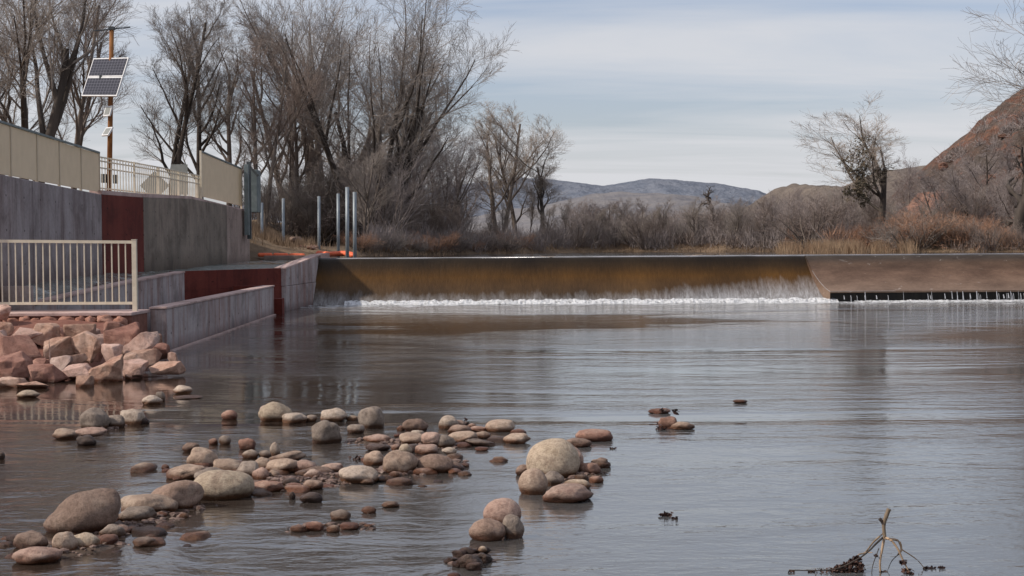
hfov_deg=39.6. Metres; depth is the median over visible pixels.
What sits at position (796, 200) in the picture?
bare shrub
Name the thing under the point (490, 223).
bare shrub
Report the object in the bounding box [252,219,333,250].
bank grass
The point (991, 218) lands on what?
bare shrub
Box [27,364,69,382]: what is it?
rubble block
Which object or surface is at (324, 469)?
cobble
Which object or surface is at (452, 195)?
bare tree
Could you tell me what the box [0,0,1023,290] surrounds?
sky
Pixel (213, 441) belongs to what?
river stone
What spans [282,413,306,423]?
river stone
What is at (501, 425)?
river stone
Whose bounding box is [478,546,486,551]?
river stone
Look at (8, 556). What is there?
cobble
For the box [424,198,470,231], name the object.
bare shrub
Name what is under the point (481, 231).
bare shrub
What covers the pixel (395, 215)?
bare shrub
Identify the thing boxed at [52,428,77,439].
river stone
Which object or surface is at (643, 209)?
bare shrub
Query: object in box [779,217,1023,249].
rust brush
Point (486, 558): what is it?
mud clod
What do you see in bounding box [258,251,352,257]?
floating boom
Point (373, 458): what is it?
river stone
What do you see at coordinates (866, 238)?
bare shrub
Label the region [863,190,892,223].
bare shrub
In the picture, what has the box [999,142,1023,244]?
bare tree
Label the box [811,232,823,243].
bare shrub
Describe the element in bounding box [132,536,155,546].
cobble
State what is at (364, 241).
bare shrub
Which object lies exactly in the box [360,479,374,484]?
cobble
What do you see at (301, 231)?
bare shrub
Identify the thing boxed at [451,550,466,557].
mud clod
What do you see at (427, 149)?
bare tree
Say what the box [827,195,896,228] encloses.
bare shrub
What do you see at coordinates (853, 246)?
tall dry grass
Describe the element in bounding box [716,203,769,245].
bare shrub
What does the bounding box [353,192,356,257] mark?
steel post
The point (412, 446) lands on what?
cobble
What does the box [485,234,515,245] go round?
bare shrub
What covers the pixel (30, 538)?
river stone
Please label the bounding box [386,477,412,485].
cobble
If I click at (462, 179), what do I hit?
bare tree
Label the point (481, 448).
river stone
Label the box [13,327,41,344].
rubble block
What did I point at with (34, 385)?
rubble block
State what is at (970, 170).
bare tree
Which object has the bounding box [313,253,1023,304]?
weir
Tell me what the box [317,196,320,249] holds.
steel post
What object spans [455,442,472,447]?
cobble
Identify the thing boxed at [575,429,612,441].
river stone
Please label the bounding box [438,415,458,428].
river stone
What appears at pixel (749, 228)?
bare shrub
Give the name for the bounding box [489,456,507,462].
cobble
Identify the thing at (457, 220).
bare shrub
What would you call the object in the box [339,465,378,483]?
river stone
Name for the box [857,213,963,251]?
bare shrub
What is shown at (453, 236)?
bare shrub
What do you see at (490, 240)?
bare shrub
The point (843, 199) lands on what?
bare shrub
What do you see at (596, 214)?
bare shrub
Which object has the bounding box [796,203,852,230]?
bare shrub
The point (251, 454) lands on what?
river stone
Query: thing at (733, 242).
brown brush
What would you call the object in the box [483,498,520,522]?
river stone
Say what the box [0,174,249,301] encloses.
retaining wall
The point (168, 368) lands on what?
rubble block
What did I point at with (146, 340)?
rubble block
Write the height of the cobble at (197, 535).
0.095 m
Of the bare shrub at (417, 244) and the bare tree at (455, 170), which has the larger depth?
the bare tree at (455, 170)
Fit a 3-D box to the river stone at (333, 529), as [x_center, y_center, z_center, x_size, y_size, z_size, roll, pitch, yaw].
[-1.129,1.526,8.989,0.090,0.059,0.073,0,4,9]
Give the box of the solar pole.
[82,26,129,190]
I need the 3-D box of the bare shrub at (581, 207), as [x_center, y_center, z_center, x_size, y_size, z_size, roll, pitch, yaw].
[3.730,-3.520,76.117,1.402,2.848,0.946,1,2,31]
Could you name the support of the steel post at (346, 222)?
on the ground at (259, 247)
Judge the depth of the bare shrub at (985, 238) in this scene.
57.34 m
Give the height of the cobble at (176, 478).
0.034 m
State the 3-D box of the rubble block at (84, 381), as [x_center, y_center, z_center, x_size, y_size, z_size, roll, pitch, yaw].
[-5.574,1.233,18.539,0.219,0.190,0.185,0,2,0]
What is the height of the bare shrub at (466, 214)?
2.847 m
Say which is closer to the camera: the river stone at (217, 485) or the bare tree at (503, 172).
the river stone at (217, 485)
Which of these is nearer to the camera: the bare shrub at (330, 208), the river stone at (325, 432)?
the river stone at (325, 432)
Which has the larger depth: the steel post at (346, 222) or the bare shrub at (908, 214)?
the bare shrub at (908, 214)
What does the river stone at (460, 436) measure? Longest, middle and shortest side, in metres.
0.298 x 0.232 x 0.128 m
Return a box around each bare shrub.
[242,160,245,202]
[253,178,321,235]
[253,184,375,245]
[254,143,396,245]
[261,170,275,226]
[261,178,290,220]
[263,138,423,245]
[263,200,293,227]
[265,183,280,228]
[274,167,359,244]
[275,151,362,240]
[290,176,325,239]
[292,154,415,240]
[293,150,475,226]
[297,166,409,245]
[303,155,348,220]
[304,185,344,245]
[310,150,440,233]
[329,142,398,237]
[329,173,377,238]
[334,229,385,249]
[336,142,404,225]
[341,136,412,194]
[349,236,381,249]
[358,233,395,248]
[358,239,389,252]
[360,231,412,254]
[379,231,417,251]
[380,179,410,231]
[390,184,441,233]
[397,183,451,234]
[405,199,430,233]
[406,205,424,235]
[407,239,424,248]
[407,240,433,252]
[409,181,476,218]
[410,230,462,253]
[410,236,438,251]
[414,188,474,236]
[415,201,444,233]
[421,229,473,248]
[422,197,478,234]
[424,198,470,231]
[424,234,453,249]
[426,206,443,234]
[428,230,478,246]
[443,200,483,233]
[454,238,475,251]
[459,199,471,224]
[459,228,516,252]
[463,240,486,250]
[466,228,497,237]
[478,241,502,251]
[479,221,509,234]
[482,220,522,232]
[483,205,496,234]
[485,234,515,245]
[491,233,525,251]
[493,198,511,234]
[497,231,540,248]
[499,200,513,230]
[532,204,560,239]
[540,217,572,248]
[544,205,603,246]
[547,212,584,244]
[558,198,574,241]
[567,202,586,225]
[570,197,590,246]
[576,199,619,232]
[578,204,595,229]
[584,209,609,248]
[589,217,633,240]
[590,200,620,230]
[598,213,658,247]
[602,214,631,247]
[611,197,633,230]
[613,198,634,243]
[615,208,688,249]
[617,210,670,233]
[631,198,658,225]
[640,206,665,233]
[651,210,676,225]
[656,208,704,230]
[657,196,673,231]
[659,216,697,244]
[662,219,686,242]
[665,213,712,235]
[669,208,692,227]
[674,204,719,233]
[677,201,712,231]
[680,197,707,246]
[691,194,725,240]
[695,211,748,238]
[696,200,788,240]
[702,217,739,241]
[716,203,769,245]
[719,203,761,224]
[721,197,779,217]
[725,200,750,247]
[731,198,775,228]
[736,218,766,240]
[748,197,809,243]
[750,196,778,250]
[751,188,871,247]
[753,189,783,234]
[761,188,839,219]
[770,205,825,241]
[782,190,806,229]
[791,192,861,224]
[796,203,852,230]
[797,192,825,229]
[805,186,861,228]
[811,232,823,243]
[812,187,866,221]
[825,202,866,229]
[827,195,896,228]
[832,226,871,240]
[845,187,874,217]
[849,227,873,243]
[851,183,878,221]
[851,223,890,245]
[852,196,935,223]
[853,212,908,245]
[855,194,901,225]
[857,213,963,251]
[861,200,879,226]
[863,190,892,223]
[875,204,901,224]
[876,210,932,233]
[884,205,974,251]
[895,204,931,223]
[899,204,918,218]
[908,180,1018,228]
[918,187,1006,220]
[918,201,938,223]
[919,210,970,246]
[919,216,988,245]
[927,177,1003,228]
[940,211,1012,230]
[942,175,1021,228]
[947,229,980,244]
[956,213,1023,250]
[957,214,998,246]
[968,185,994,217]
[981,178,1018,211]
[983,178,1021,204]
[983,225,1021,248]
[996,117,1012,132]
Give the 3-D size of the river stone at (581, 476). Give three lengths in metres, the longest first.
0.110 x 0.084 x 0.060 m
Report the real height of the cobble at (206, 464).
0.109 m
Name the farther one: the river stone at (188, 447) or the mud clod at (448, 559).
the river stone at (188, 447)
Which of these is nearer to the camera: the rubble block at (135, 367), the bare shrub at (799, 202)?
the rubble block at (135, 367)
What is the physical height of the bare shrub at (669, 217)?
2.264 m
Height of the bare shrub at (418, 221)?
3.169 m
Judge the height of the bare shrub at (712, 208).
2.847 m
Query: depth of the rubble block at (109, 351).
20.43 m
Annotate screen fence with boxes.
[0,120,100,191]
[199,151,241,208]
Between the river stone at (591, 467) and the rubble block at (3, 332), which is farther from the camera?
the rubble block at (3, 332)
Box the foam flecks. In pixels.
[312,301,1023,308]
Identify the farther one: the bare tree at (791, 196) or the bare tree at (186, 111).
the bare tree at (791, 196)
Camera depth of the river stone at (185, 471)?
11.07 m
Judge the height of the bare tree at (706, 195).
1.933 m
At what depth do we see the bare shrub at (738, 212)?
70.59 m
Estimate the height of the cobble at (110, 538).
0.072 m
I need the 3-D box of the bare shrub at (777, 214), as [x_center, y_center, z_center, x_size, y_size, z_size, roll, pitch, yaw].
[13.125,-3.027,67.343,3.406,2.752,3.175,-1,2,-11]
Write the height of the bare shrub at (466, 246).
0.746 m
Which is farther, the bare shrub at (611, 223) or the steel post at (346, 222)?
the bare shrub at (611, 223)
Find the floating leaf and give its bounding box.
[658,511,677,518]
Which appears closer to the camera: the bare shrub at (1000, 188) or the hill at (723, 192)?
the bare shrub at (1000, 188)
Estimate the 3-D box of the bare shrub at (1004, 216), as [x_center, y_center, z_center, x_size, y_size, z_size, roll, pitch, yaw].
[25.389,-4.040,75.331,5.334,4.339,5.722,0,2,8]
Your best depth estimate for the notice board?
42.92 m
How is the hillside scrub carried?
on the red rock hill at (1017, 140)
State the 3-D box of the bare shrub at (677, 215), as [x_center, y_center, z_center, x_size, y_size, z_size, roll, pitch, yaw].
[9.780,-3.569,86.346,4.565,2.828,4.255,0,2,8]
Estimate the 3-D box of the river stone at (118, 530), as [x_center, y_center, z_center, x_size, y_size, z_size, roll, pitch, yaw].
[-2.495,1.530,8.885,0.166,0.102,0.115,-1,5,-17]
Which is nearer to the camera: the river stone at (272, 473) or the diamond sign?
the river stone at (272, 473)
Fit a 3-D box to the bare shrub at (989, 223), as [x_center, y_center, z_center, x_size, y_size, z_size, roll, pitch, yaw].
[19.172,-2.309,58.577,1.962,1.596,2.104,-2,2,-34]
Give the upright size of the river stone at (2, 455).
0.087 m
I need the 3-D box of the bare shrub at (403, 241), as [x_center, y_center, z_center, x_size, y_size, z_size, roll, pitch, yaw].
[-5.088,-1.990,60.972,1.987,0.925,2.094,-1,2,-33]
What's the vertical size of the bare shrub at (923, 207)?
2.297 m
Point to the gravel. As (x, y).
(324, 478)
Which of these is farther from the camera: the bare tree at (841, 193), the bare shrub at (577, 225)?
the bare tree at (841, 193)
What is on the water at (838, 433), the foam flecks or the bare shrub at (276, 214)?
the foam flecks
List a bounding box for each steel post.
[260,203,262,232]
[282,198,284,239]
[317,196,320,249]
[337,194,339,256]
[345,187,348,257]
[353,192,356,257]
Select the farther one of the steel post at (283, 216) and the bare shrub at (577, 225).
the bare shrub at (577, 225)
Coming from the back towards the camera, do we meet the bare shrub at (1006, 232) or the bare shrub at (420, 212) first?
the bare shrub at (420, 212)
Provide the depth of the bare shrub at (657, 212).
75.22 m
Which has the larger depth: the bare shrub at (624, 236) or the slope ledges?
the slope ledges
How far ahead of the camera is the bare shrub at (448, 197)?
81.06 m
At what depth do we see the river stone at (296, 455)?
11.93 m
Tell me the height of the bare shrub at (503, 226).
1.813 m
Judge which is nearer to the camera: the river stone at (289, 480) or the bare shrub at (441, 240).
the river stone at (289, 480)
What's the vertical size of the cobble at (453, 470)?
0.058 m
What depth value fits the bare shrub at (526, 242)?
70.97 m
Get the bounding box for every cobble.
[0,541,12,547]
[5,553,12,558]
[6,532,22,541]
[98,534,118,544]
[118,524,130,532]
[130,462,157,472]
[131,526,167,536]
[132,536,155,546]
[150,537,165,545]
[155,522,174,528]
[173,477,182,480]
[179,531,211,540]
[194,463,212,466]
[251,488,271,495]
[268,468,289,475]
[284,485,310,492]
[295,469,306,475]
[305,466,334,472]
[323,484,333,486]
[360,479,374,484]
[378,475,393,481]
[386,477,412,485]
[408,444,418,452]
[413,468,437,474]
[447,453,462,459]
[448,468,460,473]
[452,462,464,469]
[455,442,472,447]
[458,471,471,475]
[487,436,503,442]
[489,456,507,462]
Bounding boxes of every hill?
[232,177,765,222]
[453,191,738,241]
[728,165,925,220]
[886,90,1023,216]
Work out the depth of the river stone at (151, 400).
16.36 m
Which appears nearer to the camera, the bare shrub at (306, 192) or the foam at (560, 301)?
the foam at (560, 301)
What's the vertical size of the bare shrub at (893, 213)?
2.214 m
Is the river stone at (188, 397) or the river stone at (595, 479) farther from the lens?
the river stone at (188, 397)
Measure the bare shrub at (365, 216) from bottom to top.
4.986 m
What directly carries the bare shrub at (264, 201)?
on the ground at (259, 247)
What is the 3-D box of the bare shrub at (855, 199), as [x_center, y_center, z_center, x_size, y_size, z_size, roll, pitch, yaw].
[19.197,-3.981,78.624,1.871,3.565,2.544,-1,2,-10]
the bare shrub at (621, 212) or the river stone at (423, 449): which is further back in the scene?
the bare shrub at (621, 212)
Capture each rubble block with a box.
[0,304,10,321]
[0,322,19,334]
[0,330,6,336]
[0,335,42,359]
[0,351,32,379]
[0,377,27,387]
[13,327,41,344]
[16,381,48,388]
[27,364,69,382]
[32,323,60,346]
[33,358,45,363]
[43,336,74,358]
[49,332,72,370]
[60,327,63,336]
[62,363,91,379]
[63,324,96,336]
[69,353,87,364]
[71,331,103,362]
[76,375,93,386]
[88,354,123,381]
[92,352,102,361]
[101,342,124,360]
[103,320,124,331]
[103,322,139,344]
[122,331,159,353]
[122,359,148,376]
[123,348,161,366]
[125,374,131,379]
[149,361,185,374]
[153,343,169,359]
[168,352,178,360]
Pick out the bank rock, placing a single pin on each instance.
(312, 247)
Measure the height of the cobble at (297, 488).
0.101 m
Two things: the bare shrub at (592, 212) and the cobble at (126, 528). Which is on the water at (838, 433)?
the cobble at (126, 528)
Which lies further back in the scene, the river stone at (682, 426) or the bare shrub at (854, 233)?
the bare shrub at (854, 233)
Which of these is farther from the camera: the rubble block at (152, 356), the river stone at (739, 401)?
the rubble block at (152, 356)
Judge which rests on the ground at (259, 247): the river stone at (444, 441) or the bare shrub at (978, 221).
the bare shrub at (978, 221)
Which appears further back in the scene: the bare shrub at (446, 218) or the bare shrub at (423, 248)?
the bare shrub at (446, 218)
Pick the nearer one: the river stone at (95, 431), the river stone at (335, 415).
the river stone at (95, 431)
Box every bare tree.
[0,0,94,139]
[0,0,141,182]
[22,0,143,189]
[120,0,244,198]
[128,0,241,194]
[189,15,283,205]
[208,0,460,180]
[217,10,373,195]
[219,0,518,241]
[220,34,333,227]
[237,58,340,235]
[323,110,367,226]
[350,94,477,194]
[377,113,507,232]
[389,96,467,201]
[435,133,492,216]
[441,174,465,225]
[454,98,575,229]
[473,111,537,234]
[502,139,572,231]
[525,188,542,234]
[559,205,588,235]
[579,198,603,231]
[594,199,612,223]
[700,186,714,214]
[766,187,807,210]
[789,91,909,225]
[831,176,853,212]
[888,142,926,206]
[908,170,970,221]
[917,153,978,226]
[943,136,1021,225]
[945,1,1023,154]
[984,158,1021,218]
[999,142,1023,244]
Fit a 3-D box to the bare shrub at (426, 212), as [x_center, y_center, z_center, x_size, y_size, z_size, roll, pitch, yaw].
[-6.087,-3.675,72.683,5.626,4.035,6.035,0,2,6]
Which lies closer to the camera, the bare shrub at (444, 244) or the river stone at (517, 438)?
the river stone at (517, 438)
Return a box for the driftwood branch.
[788,508,945,574]
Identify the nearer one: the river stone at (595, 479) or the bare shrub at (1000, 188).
the river stone at (595, 479)
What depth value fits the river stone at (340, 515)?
9.36 m
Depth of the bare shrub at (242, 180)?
61.61 m
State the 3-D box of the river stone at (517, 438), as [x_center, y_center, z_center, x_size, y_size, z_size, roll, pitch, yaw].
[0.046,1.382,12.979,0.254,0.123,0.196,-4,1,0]
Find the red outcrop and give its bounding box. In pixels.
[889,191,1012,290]
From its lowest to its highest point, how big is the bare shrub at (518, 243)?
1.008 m
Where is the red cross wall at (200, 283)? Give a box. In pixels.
[169,268,281,299]
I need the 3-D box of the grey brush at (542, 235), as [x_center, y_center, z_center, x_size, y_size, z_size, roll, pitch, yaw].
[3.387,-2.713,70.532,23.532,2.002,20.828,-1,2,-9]
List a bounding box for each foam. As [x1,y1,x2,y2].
[344,297,838,304]
[854,299,1023,301]
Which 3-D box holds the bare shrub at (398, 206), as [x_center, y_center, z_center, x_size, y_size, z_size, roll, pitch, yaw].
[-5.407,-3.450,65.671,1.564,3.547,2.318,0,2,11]
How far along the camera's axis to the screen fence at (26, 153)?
28.40 m
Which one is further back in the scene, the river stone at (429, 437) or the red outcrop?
the red outcrop
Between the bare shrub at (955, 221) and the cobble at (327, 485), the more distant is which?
the bare shrub at (955, 221)
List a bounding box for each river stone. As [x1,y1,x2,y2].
[0,452,4,459]
[12,546,62,564]
[13,530,47,548]
[16,390,39,397]
[43,488,120,533]
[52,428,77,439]
[52,531,77,550]
[74,532,99,546]
[75,427,106,436]
[77,435,95,445]
[79,407,109,428]
[99,524,125,536]
[109,415,124,427]
[118,506,156,520]
[120,409,144,424]
[121,494,177,511]
[141,417,149,423]
[142,395,162,404]
[151,480,204,508]
[155,392,165,401]
[161,464,169,469]
[166,464,205,479]
[173,385,192,393]
[174,395,201,398]
[179,513,188,517]
[182,442,199,451]
[186,447,217,463]
[194,467,221,478]
[194,470,254,500]
[209,438,217,444]
[213,458,240,470]
[219,435,230,444]
[221,410,237,419]
[236,461,258,476]
[238,438,255,449]
[241,449,258,458]
[252,467,268,479]
[254,480,283,491]
[255,457,269,467]
[258,401,291,421]
[259,450,270,457]
[265,458,296,472]
[268,450,305,460]
[269,470,280,476]
[270,442,279,455]
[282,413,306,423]
[282,478,299,485]
[289,492,295,499]
[290,524,306,531]
[296,460,316,469]
[299,492,322,502]
[303,479,322,489]
[304,469,321,477]
[306,415,317,421]
[306,521,323,530]
[311,420,341,443]
[320,408,346,421]
[322,463,342,471]
[326,525,339,532]
[330,509,350,520]
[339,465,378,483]
[340,522,358,529]
[346,415,357,420]
[347,424,364,433]
[358,406,383,428]
[361,506,375,513]
[363,434,390,442]
[363,451,383,465]
[366,443,390,450]
[382,501,399,507]
[383,450,417,473]
[389,471,399,476]
[391,444,399,450]
[397,425,404,430]
[399,432,422,443]
[399,444,411,452]
[402,418,427,430]
[411,430,424,433]
[415,444,437,454]
[417,454,452,472]
[421,432,439,443]
[435,435,454,447]
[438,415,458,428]
[442,447,456,454]
[447,572,460,575]
[448,424,471,433]
[448,431,477,442]
[457,420,464,424]
[465,438,495,445]
[469,518,505,541]
[470,426,485,431]
[475,447,488,450]
[477,431,490,438]
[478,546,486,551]
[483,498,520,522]
[485,419,514,431]
[502,514,524,538]
[503,433,530,443]
[510,429,525,433]
[515,464,526,475]
[518,468,547,494]
[526,438,579,477]
[542,483,593,502]
[545,471,563,486]
[564,479,590,488]
[567,438,591,447]
[574,474,588,479]
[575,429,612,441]
[575,447,583,463]
[579,462,600,473]
[589,476,603,482]
[591,457,610,467]
[648,408,670,413]
[658,416,676,428]
[670,422,694,429]
[733,400,746,402]
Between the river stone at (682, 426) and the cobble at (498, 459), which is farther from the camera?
the river stone at (682, 426)
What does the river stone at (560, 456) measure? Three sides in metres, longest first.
0.427 x 0.373 x 0.371 m
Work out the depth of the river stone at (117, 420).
14.28 m
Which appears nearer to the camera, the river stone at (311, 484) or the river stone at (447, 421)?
the river stone at (311, 484)
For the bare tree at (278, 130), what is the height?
9.307 m
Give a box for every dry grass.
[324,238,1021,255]
[774,228,1002,252]
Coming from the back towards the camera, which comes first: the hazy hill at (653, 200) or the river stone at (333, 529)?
the hazy hill at (653, 200)
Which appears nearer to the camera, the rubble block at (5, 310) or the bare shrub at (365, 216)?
the rubble block at (5, 310)
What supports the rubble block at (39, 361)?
on the bank slope
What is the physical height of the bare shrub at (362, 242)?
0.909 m
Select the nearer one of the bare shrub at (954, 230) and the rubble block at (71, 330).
the rubble block at (71, 330)
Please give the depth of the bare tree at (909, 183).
85.38 m
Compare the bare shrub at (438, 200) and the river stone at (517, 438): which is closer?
the river stone at (517, 438)
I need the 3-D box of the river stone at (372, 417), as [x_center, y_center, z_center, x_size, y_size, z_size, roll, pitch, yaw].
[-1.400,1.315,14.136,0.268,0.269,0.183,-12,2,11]
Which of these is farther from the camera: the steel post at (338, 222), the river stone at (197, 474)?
the steel post at (338, 222)
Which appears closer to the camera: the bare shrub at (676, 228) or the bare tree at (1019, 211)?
the bare tree at (1019, 211)
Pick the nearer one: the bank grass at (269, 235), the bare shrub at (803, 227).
the bank grass at (269, 235)
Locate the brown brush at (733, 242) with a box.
[371,223,1023,252]
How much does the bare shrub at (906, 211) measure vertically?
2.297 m
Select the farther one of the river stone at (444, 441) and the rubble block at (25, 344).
the rubble block at (25, 344)
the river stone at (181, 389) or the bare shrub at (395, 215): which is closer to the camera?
the river stone at (181, 389)
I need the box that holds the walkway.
[13,260,293,300]
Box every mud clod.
[443,557,456,562]
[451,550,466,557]
[452,561,459,567]
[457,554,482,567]
[460,547,476,553]
[466,562,481,570]
[474,553,491,563]
[476,546,490,553]
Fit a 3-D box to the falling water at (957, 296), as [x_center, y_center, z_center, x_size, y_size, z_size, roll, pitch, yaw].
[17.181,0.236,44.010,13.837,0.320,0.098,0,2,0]
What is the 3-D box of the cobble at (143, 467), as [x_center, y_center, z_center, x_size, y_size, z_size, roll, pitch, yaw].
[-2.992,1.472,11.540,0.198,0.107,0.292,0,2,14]
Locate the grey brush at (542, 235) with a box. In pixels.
[351,216,871,252]
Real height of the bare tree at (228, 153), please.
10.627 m
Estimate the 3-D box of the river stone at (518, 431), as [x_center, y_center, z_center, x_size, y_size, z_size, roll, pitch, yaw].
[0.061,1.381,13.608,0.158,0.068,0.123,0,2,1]
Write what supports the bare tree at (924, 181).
on the ground at (259, 247)
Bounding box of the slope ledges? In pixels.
[902,115,1023,204]
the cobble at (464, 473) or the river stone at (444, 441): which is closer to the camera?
the cobble at (464, 473)
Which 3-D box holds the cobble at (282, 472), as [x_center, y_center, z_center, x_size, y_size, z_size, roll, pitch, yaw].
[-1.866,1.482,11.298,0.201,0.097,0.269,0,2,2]
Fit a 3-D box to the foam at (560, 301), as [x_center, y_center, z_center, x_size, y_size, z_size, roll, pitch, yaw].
[2.453,0.411,44.140,15.300,0.173,0.571,0,2,0]
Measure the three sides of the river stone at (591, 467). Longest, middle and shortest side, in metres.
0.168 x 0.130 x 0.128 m
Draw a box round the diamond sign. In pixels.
[140,172,169,193]
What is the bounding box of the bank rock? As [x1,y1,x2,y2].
[307,246,318,249]
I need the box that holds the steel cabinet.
[244,162,260,238]
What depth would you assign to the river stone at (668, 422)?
13.92 m
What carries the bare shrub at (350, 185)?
on the ground at (259, 247)
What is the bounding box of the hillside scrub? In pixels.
[889,107,1023,213]
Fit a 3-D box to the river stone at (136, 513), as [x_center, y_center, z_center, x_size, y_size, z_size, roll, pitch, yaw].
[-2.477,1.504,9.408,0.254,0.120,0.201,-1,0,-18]
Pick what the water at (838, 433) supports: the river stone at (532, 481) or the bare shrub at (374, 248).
the river stone at (532, 481)
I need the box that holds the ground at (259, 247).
[250,220,1023,267]
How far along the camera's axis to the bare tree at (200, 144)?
66.72 m
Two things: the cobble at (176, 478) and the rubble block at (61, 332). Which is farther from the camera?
the rubble block at (61, 332)
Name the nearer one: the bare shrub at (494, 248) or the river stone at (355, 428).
the river stone at (355, 428)
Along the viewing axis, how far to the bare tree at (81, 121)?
61.48 m
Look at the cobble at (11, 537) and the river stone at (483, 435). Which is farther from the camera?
the river stone at (483, 435)
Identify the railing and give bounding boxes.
[0,239,137,310]
[100,156,199,197]
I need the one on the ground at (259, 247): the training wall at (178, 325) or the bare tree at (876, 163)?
the bare tree at (876, 163)
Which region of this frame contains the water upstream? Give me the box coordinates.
[337,252,1023,257]
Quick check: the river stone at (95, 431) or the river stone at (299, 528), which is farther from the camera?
the river stone at (95, 431)
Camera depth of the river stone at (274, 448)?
12.28 m
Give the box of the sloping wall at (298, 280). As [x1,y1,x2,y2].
[275,253,329,310]
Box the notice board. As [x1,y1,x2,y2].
[171,164,187,195]
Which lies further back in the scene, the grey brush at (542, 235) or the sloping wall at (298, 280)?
the grey brush at (542, 235)
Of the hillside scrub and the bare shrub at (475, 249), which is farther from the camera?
the hillside scrub
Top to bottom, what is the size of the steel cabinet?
2.696 m
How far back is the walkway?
31.83 m
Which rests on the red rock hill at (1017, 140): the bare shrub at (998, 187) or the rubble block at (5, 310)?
the bare shrub at (998, 187)
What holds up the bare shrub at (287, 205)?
on the ground at (259, 247)
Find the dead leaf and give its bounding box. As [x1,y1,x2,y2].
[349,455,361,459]
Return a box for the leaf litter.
[655,408,679,429]
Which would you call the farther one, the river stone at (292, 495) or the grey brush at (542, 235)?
the grey brush at (542, 235)
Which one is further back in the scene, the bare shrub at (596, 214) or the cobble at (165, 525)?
the bare shrub at (596, 214)
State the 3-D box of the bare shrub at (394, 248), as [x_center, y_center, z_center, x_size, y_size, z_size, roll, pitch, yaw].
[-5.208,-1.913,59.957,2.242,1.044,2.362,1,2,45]
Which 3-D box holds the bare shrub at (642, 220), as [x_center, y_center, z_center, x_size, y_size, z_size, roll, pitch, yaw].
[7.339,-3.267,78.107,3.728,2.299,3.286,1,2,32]
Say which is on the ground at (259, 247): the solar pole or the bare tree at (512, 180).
the bare tree at (512, 180)
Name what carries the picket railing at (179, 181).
on the retaining wall at (171, 232)
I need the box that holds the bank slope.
[7,319,105,367]
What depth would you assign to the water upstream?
55.37 m
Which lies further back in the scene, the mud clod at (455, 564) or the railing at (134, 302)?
the railing at (134, 302)
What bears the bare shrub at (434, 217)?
on the ground at (259, 247)
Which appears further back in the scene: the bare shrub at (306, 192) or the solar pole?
the bare shrub at (306, 192)
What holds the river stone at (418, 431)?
on the water at (838, 433)
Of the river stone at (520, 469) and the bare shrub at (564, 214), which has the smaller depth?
the river stone at (520, 469)
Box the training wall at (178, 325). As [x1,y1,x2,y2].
[149,285,283,351]
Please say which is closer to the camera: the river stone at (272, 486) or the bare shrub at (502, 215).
the river stone at (272, 486)
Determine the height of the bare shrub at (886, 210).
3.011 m
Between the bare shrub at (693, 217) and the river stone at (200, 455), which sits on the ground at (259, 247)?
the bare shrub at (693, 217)
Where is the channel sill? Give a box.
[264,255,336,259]
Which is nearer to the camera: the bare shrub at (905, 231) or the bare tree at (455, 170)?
the bare shrub at (905, 231)
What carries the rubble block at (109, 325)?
on the bank slope
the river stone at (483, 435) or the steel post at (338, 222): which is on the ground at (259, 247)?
the steel post at (338, 222)
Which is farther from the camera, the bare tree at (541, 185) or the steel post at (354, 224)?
the bare tree at (541, 185)
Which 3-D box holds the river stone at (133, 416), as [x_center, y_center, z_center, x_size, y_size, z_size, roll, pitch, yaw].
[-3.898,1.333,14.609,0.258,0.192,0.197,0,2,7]
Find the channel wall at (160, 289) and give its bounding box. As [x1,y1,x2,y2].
[3,271,184,331]
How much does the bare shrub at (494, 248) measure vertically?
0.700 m
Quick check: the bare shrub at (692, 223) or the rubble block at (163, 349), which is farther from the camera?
the bare shrub at (692, 223)
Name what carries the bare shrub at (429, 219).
on the ground at (259, 247)
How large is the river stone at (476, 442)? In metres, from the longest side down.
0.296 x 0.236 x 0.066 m
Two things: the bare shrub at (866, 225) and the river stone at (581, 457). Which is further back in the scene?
the bare shrub at (866, 225)
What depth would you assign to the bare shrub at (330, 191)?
66.41 m
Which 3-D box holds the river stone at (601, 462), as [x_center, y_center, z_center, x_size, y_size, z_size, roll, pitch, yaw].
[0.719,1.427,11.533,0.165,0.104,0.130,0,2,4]
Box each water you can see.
[0,301,1023,575]
[844,291,1021,301]
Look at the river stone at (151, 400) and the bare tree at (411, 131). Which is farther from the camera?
the bare tree at (411, 131)
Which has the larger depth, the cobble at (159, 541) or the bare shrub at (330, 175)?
the bare shrub at (330, 175)
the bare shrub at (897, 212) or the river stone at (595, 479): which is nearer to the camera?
the river stone at (595, 479)
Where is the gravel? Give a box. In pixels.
[48,424,610,564]
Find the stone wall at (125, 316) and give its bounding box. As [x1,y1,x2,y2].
[0,309,149,333]
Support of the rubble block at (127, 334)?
on the bank slope
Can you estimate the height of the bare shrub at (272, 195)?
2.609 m
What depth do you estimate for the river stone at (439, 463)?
11.30 m

